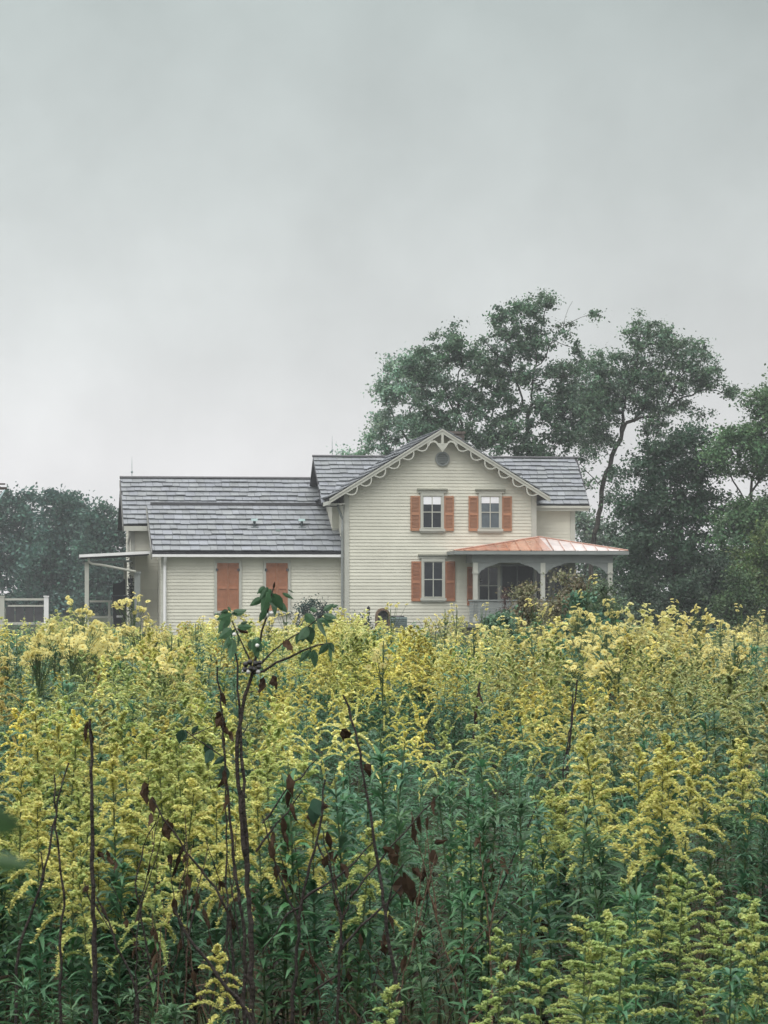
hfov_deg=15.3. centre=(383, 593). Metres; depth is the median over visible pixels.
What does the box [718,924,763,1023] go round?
goldenrod plant
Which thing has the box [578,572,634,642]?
tall weed
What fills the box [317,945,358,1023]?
dry twig
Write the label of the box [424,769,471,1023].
goldenrod plant
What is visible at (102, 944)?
goldenrod plant
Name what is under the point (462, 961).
goldenrod plant
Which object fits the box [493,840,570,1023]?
goldenrod plant
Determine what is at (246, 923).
goldenrod plant
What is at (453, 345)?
broadleaf tree
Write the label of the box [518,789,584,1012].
goldenrod plant
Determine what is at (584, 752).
goldenrod plant
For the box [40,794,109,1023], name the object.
goldenrod plant
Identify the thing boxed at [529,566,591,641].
tall weed
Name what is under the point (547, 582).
window
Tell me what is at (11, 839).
goldenrod plant
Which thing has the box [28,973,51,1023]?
goldenrod plant
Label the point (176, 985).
goldenrod plant
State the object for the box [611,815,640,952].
goldenrod plant
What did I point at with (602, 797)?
goldenrod plant
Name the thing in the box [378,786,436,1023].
goldenrod plant
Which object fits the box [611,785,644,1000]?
goldenrod plant
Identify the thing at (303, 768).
goldenrod plant
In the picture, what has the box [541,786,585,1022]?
goldenrod plant
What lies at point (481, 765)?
goldenrod plant
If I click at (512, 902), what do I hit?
dead shrub
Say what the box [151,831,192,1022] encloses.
dry twig
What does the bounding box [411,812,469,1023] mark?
dry twig
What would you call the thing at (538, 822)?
goldenrod plant
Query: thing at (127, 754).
goldenrod plant
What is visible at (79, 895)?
goldenrod plant
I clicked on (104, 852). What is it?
goldenrod plant
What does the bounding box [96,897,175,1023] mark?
dead stalk
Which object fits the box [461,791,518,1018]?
goldenrod plant
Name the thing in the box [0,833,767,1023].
undergrowth
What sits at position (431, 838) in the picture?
goldenrod plant
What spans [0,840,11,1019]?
goldenrod plant
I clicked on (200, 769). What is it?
goldenrod plant
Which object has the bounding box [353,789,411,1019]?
goldenrod plant
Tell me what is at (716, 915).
goldenrod plant
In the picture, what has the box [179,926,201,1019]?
goldenrod plant
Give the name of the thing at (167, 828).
dead shrub
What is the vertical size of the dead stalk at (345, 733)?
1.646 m
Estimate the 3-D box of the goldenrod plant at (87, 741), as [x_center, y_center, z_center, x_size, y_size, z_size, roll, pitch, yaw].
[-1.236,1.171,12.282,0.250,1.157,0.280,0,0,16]
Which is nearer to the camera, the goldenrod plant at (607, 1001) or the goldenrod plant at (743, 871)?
the goldenrod plant at (607, 1001)
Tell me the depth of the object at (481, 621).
42.25 m
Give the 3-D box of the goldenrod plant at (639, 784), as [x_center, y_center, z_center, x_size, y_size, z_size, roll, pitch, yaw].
[0.863,1.134,9.870,0.298,1.232,0.272,0,0,-14]
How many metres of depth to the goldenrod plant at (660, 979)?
9.21 m
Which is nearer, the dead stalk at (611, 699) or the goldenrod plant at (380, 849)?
the goldenrod plant at (380, 849)
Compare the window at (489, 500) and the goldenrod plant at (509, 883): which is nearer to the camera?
the goldenrod plant at (509, 883)
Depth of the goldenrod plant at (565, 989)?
7.85 m
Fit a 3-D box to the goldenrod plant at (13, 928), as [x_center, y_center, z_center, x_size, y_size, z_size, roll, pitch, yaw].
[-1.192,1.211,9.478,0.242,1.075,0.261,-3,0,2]
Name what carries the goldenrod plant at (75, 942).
on the ground
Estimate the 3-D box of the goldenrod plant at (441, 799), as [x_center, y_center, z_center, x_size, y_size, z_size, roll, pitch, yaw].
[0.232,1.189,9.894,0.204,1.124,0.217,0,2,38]
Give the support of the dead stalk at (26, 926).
on the ground
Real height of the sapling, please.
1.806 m
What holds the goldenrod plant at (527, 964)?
on the ground
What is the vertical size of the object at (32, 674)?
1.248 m
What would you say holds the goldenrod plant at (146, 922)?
on the ground
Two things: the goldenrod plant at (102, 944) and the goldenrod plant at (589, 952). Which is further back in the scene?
the goldenrod plant at (102, 944)
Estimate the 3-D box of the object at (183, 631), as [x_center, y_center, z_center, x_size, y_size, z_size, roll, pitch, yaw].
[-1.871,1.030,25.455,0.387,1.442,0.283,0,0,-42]
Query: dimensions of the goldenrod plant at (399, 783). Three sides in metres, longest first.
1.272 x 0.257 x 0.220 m
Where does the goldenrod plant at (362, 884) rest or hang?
on the ground
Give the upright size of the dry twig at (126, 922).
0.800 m
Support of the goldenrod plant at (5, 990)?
on the ground
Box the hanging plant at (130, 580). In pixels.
[124,558,133,622]
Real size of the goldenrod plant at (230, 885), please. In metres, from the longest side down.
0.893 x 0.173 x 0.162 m
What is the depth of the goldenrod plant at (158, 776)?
9.81 m
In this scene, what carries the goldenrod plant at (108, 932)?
on the ground
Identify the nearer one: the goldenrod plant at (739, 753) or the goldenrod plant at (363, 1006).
the goldenrod plant at (363, 1006)
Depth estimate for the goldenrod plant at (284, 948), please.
8.99 m
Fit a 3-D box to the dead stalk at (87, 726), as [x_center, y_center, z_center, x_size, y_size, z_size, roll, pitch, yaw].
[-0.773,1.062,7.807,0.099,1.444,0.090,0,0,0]
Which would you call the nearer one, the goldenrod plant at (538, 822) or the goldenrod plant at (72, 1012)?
the goldenrod plant at (72, 1012)
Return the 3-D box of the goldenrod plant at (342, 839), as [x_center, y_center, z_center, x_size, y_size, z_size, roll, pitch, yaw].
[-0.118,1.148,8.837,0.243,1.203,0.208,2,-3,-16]
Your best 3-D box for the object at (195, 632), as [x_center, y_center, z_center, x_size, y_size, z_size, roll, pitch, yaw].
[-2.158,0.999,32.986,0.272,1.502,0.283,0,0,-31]
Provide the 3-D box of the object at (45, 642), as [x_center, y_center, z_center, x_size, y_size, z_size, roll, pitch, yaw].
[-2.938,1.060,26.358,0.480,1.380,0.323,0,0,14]
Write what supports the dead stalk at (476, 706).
on the ground
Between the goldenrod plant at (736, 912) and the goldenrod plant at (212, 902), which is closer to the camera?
the goldenrod plant at (736, 912)
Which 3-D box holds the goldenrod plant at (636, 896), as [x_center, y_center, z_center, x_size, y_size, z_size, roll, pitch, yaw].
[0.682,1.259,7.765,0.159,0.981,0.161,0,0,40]
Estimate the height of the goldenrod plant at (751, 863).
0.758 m
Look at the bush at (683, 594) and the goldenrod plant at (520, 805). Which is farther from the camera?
the bush at (683, 594)
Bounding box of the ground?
[0,595,767,1023]
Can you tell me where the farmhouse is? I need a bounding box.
[78,428,628,635]
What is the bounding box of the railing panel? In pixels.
[0,596,48,631]
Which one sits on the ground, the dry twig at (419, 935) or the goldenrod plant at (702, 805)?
the goldenrod plant at (702, 805)
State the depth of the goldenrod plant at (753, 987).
7.08 m
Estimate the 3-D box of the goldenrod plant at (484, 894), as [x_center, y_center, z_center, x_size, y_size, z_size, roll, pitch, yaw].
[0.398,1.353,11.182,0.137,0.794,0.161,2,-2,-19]
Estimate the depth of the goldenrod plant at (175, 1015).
7.13 m
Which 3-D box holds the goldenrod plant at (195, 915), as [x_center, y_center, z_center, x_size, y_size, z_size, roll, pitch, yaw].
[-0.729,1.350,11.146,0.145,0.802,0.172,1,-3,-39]
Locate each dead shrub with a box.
[106,781,239,1023]
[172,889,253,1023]
[255,759,372,1023]
[303,794,447,1023]
[454,807,551,1022]
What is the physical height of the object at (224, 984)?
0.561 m
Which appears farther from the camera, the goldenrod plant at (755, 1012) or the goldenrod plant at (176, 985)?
the goldenrod plant at (176, 985)
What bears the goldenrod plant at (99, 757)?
on the ground
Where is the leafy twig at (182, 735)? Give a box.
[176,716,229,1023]
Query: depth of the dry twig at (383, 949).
8.55 m
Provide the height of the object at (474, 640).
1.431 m
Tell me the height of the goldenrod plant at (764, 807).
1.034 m
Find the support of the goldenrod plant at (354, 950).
on the ground
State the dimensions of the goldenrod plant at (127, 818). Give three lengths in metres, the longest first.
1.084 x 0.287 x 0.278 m
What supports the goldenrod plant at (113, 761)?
on the ground
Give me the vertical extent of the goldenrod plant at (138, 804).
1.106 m
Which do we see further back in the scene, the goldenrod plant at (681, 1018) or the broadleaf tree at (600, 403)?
the broadleaf tree at (600, 403)
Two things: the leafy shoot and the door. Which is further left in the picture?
the leafy shoot
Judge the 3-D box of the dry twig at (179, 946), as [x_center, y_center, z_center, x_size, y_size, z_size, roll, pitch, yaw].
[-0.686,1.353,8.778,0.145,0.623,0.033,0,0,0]
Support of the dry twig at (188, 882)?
in the undergrowth
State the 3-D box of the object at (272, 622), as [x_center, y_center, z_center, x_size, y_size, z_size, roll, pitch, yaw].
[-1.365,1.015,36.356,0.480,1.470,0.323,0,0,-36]
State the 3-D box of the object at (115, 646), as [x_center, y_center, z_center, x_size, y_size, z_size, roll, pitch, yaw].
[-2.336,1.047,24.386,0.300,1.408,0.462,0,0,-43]
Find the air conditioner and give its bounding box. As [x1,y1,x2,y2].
[390,616,406,632]
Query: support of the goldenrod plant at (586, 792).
on the ground
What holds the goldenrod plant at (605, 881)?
on the ground
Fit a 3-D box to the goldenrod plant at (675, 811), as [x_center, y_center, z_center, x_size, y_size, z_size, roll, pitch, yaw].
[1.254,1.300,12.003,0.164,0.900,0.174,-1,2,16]
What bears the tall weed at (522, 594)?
on the ground
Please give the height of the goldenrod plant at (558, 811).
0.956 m
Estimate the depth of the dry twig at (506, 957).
7.79 m
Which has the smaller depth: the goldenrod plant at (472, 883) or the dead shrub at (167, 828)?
the dead shrub at (167, 828)
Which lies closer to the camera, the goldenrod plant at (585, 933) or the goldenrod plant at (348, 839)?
the goldenrod plant at (585, 933)
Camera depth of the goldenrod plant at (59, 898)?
9.57 m
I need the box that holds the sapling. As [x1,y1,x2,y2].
[216,582,343,1023]
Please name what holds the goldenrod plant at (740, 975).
on the ground
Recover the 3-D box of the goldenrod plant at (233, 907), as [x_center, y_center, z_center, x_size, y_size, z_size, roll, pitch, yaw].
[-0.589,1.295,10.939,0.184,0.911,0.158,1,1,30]
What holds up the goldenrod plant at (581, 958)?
on the ground
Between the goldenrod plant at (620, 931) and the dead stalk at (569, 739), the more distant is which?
the dead stalk at (569, 739)
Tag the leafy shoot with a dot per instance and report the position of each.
(10, 823)
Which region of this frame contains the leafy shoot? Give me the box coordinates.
[0,808,30,872]
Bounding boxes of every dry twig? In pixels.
[109,880,163,1023]
[134,809,161,1023]
[143,938,182,1022]
[149,917,160,1022]
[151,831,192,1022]
[152,913,185,1023]
[167,859,209,1020]
[182,810,207,1023]
[188,943,213,1022]
[200,898,240,1023]
[205,838,255,1023]
[206,825,237,1022]
[242,854,282,1015]
[263,808,323,1023]
[273,930,334,1022]
[299,943,364,1022]
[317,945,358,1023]
[327,847,348,1023]
[349,884,409,1023]
[360,914,394,1023]
[373,948,439,1022]
[386,912,429,1023]
[393,844,435,1018]
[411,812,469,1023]
[415,862,431,1023]
[422,926,491,1023]
[447,912,463,1023]
[470,952,523,1022]
[474,833,502,1023]
[497,934,521,1023]
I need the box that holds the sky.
[0,0,767,594]
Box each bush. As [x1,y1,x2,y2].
[288,593,340,627]
[348,610,374,629]
[497,586,512,613]
[610,585,653,629]
[615,560,669,631]
[639,567,722,634]
[680,545,750,630]
[700,557,767,635]
[721,519,767,630]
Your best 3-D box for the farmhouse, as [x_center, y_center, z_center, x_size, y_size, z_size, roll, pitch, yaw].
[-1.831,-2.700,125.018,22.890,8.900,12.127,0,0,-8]
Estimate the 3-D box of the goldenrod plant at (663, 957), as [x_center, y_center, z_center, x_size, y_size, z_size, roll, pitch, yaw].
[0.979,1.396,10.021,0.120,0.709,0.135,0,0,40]
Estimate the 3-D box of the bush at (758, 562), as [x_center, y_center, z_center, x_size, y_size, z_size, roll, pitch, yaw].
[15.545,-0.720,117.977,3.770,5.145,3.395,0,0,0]
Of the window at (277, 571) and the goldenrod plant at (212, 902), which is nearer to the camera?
the goldenrod plant at (212, 902)
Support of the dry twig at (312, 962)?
in the undergrowth
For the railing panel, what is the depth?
124.15 m
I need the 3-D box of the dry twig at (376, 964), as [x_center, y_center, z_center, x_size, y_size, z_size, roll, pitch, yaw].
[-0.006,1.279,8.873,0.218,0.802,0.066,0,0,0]
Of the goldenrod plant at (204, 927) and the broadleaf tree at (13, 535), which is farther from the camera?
the broadleaf tree at (13, 535)
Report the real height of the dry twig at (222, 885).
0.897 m
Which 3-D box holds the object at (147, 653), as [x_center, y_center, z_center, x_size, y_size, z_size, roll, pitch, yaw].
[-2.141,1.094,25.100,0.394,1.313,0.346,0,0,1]
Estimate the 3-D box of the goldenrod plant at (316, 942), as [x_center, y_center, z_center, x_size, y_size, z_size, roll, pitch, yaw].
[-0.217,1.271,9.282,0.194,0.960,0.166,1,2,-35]
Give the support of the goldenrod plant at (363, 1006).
on the ground
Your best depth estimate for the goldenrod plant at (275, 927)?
11.78 m
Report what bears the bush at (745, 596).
on the ground
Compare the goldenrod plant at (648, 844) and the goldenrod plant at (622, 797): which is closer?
the goldenrod plant at (648, 844)
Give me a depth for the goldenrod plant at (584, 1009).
6.60 m
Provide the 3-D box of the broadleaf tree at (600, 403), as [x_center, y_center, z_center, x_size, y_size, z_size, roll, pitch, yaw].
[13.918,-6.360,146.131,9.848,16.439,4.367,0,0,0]
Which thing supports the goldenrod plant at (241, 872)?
on the ground
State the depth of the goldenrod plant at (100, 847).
9.24 m
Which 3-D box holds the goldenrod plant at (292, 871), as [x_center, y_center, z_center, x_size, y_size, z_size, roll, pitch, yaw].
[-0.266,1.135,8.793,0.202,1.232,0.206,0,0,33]
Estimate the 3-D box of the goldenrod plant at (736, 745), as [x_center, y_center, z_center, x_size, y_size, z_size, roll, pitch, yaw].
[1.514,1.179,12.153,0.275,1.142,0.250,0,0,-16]
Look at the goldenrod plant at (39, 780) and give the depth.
9.54 m
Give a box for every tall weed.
[463,605,525,662]
[495,578,545,645]
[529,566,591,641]
[552,585,611,659]
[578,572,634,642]
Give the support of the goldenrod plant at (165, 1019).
on the ground
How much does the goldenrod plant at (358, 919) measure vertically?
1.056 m
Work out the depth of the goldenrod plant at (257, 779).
12.34 m
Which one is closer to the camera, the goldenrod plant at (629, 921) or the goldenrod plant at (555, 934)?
the goldenrod plant at (629, 921)
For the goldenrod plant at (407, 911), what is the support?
on the ground
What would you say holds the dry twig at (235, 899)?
on the ground
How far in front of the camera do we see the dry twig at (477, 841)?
8.30 m
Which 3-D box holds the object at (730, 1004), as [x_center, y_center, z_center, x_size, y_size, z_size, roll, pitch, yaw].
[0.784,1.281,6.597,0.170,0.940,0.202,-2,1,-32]
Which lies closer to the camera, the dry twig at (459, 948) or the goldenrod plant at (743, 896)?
the goldenrod plant at (743, 896)
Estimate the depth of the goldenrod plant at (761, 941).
8.77 m
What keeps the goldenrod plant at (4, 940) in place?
on the ground
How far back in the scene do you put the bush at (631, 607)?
107.82 m
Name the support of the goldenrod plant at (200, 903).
on the ground
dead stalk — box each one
[14,762,68,1023]
[51,774,65,1023]
[82,719,117,1023]
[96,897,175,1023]
[215,667,247,1023]
[340,694,402,1023]
[470,682,483,843]
[562,680,577,890]
[607,688,614,718]
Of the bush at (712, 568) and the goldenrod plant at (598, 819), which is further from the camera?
the bush at (712, 568)
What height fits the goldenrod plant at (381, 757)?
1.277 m
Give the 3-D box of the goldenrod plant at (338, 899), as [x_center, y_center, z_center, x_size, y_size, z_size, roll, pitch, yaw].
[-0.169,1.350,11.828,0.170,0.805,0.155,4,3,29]
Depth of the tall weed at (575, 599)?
41.82 m
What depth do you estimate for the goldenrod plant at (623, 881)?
9.41 m
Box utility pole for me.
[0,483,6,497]
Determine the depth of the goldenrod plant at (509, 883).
10.87 m
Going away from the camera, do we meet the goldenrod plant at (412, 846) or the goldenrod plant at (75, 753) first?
the goldenrod plant at (75, 753)
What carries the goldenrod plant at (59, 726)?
on the ground
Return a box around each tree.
[0,481,57,614]
[3,483,113,615]
[53,496,125,615]
[330,346,465,457]
[392,316,519,455]
[466,287,609,458]
[563,308,745,591]
[575,505,661,603]
[593,409,739,605]
[694,363,767,631]
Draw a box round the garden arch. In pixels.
[375,608,389,634]
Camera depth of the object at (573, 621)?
36.30 m
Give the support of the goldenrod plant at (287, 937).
on the ground
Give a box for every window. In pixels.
[214,560,241,613]
[263,560,290,613]
[417,488,447,532]
[418,554,448,601]
[475,489,505,532]
[478,564,500,599]
[537,570,550,599]
[552,563,570,599]
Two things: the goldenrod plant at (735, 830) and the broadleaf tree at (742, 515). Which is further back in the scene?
the broadleaf tree at (742, 515)
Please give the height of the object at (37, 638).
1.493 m
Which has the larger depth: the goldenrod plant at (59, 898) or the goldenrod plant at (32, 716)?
the goldenrod plant at (32, 716)
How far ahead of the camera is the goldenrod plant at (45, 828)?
9.73 m
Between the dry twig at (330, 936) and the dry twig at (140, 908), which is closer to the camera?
the dry twig at (140, 908)
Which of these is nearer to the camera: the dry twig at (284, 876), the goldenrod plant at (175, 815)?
the dry twig at (284, 876)
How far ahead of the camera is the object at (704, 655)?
27.93 m
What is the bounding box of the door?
[501,564,533,599]
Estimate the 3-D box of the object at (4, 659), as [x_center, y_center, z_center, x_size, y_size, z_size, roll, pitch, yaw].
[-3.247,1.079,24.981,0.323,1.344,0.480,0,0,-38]
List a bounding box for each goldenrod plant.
[0,701,74,1000]
[0,757,60,1023]
[0,797,53,1022]
[0,802,52,1023]
[0,804,51,1023]
[0,814,65,1023]
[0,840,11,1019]
[0,872,25,1023]
[0,874,20,1023]
[1,763,80,1022]
[2,966,40,1023]
[5,795,76,1023]
[7,819,74,1021]
[28,726,108,1023]
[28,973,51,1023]
[29,826,115,1023]
[32,720,107,917]
[36,995,58,1023]
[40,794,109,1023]
[40,838,90,1023]
[45,785,73,917]
[51,778,112,1023]
[51,856,129,1023]
[55,842,128,1023]
[58,995,83,1023]
[62,741,164,1019]
[62,850,109,1021]
[63,799,148,1021]
[65,732,118,935]
[75,710,165,1021]
[81,908,108,1023]
[83,836,152,1023]
[85,838,142,1023]
[86,743,118,947]
[89,789,169,1023]
[95,815,171,1017]
[97,810,130,973]
[97,849,143,1023]
[102,835,186,1023]
[104,812,128,1022]
[107,722,189,1017]
[117,984,148,1023]
[119,750,194,1012]
[128,824,146,969]
[136,727,230,1023]
[138,755,214,997]
[140,773,217,1023]
[142,777,225,1023]
[143,772,208,1022]
[145,751,213,1020]
[147,755,223,1023]
[148,734,218,1016]
[153,990,194,1023]
[154,991,179,1023]
[174,788,255,1021]
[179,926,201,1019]
[186,725,260,1023]
[186,749,256,1018]
[188,943,250,1023]
[189,824,219,1023]
[191,861,205,991]
[197,842,217,980]
[198,805,269,1023]
[213,826,243,1023]
[214,780,304,1023]
[214,833,241,1022]
[217,819,242,968]
[220,821,270,1008]
[230,752,303,1022]
[231,805,267,1014]
[232,773,274,947]
[252,751,348,1023]
[258,793,347,1023]
[258,801,318,1023]
[259,818,312,1023]
[260,856,282,1022]
[261,773,313,1023]
[262,763,328,1023]
[267,859,304,1021]
[267,900,283,970]
[292,840,340,1023]
[307,823,330,1023]
[310,771,377,1023]
[319,803,365,1023]
[320,780,364,1023]
[320,975,347,1023]
[321,878,347,1022]
[322,779,376,1023]
[324,807,375,1019]
[328,820,404,1023]
[330,832,356,1005]
[343,801,398,1020]
[343,894,364,1014]
[345,858,359,1004]
[350,736,419,1019]
[352,833,371,1022]
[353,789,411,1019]
[357,745,425,1023]
[358,804,408,1023]
[358,929,374,1023]
[362,831,396,1015]
[362,986,391,1023]
[372,983,402,1023]
[373,794,428,1023]
[376,828,406,971]
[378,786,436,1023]
[379,947,412,1023]
[394,904,415,984]
[394,908,447,1023]
[399,897,420,1022]
[404,836,421,975]
[406,931,439,1023]
[411,821,443,1015]
[414,879,438,1015]
[418,884,454,1023]
[420,776,477,1023]
[420,836,441,997]
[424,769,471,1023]
[433,782,490,1023]
[439,821,481,1001]
[443,880,487,1023]
[445,831,494,1023]
[447,867,508,1023]
[454,807,506,1022]
[458,744,513,988]
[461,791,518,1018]
[469,927,522,1023]
[473,989,501,1023]
[474,840,497,977]
[491,814,520,986]
[491,957,532,1023]
[492,837,519,1022]
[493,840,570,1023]
[493,867,513,1017]
[494,783,552,1020]
[503,911,523,1011]
[504,854,552,1023]
[508,794,558,1019]
[517,792,580,1023]
[517,960,573,1023]
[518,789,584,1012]
[522,787,578,1023]
[530,797,580,1023]
[538,832,567,976]
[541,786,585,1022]
[545,914,568,1019]
[545,941,614,1023]
[548,791,607,1022]
[549,983,577,1023]
[550,914,614,1023]
[551,785,609,981]
[555,733,641,1019]
[555,964,580,1023]
[562,780,635,980]
[564,977,609,1023]
[567,810,628,1023]
[567,909,636,1023]
[569,989,600,1023]
[570,946,595,1016]
[575,827,621,1017]
[579,783,633,966]
[582,843,621,1017]
[584,744,680,1011]
[586,957,623,1023]
[588,917,642,1023]
[589,920,664,1023]
[590,918,629,1022]
[590,932,606,1018]
[603,990,639,1023]
[609,880,649,1022]
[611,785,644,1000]
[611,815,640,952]
[611,831,635,1018]
[611,877,662,1023]
[612,878,664,1023]
[616,733,702,1015]
[616,805,644,1011]
[622,751,713,1021]
[626,862,697,1023]
[632,926,670,1023]
[635,816,664,980]
[641,742,724,1007]
[641,902,670,1021]
[646,864,716,1023]
[648,877,713,1023]
[653,892,671,1017]
[656,947,691,1023]
[662,970,694,1023]
[670,797,698,1010]
[670,1006,691,1023]
[677,746,736,975]
[680,961,717,1023]
[686,874,741,1023]
[692,920,760,1023]
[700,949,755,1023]
[703,738,767,995]
[708,738,767,989]
[708,892,767,1023]
[709,811,745,963]
[713,959,755,1023]
[716,898,755,1023]
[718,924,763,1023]
[724,789,763,1013]
[725,810,763,970]
[727,901,767,1023]
[736,967,767,1023]
[739,835,763,980]
[740,887,767,1010]
[741,993,767,1023]
[745,971,766,1023]
[746,926,767,1022]
[750,761,767,965]
[756,797,767,992]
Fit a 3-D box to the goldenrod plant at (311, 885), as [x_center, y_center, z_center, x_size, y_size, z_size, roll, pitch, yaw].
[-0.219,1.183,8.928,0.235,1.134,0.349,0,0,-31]
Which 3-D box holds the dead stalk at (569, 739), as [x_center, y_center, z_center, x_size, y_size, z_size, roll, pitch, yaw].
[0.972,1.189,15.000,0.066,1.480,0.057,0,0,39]
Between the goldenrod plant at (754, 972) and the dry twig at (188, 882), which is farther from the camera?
the goldenrod plant at (754, 972)
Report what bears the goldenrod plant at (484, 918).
on the ground
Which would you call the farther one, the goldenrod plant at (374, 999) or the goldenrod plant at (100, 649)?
the goldenrod plant at (100, 649)
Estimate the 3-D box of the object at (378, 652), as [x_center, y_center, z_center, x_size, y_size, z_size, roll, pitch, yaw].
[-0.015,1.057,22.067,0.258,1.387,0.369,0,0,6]
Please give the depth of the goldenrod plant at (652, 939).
10.27 m
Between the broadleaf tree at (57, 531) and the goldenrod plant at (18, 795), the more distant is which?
the broadleaf tree at (57, 531)
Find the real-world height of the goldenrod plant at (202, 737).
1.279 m
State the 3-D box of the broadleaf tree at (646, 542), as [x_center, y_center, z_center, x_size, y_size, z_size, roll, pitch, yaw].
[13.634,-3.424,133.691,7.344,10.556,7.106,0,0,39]
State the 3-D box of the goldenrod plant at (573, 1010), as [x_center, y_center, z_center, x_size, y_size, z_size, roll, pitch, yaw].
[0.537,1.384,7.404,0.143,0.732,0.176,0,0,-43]
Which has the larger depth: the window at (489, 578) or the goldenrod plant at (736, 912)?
the window at (489, 578)

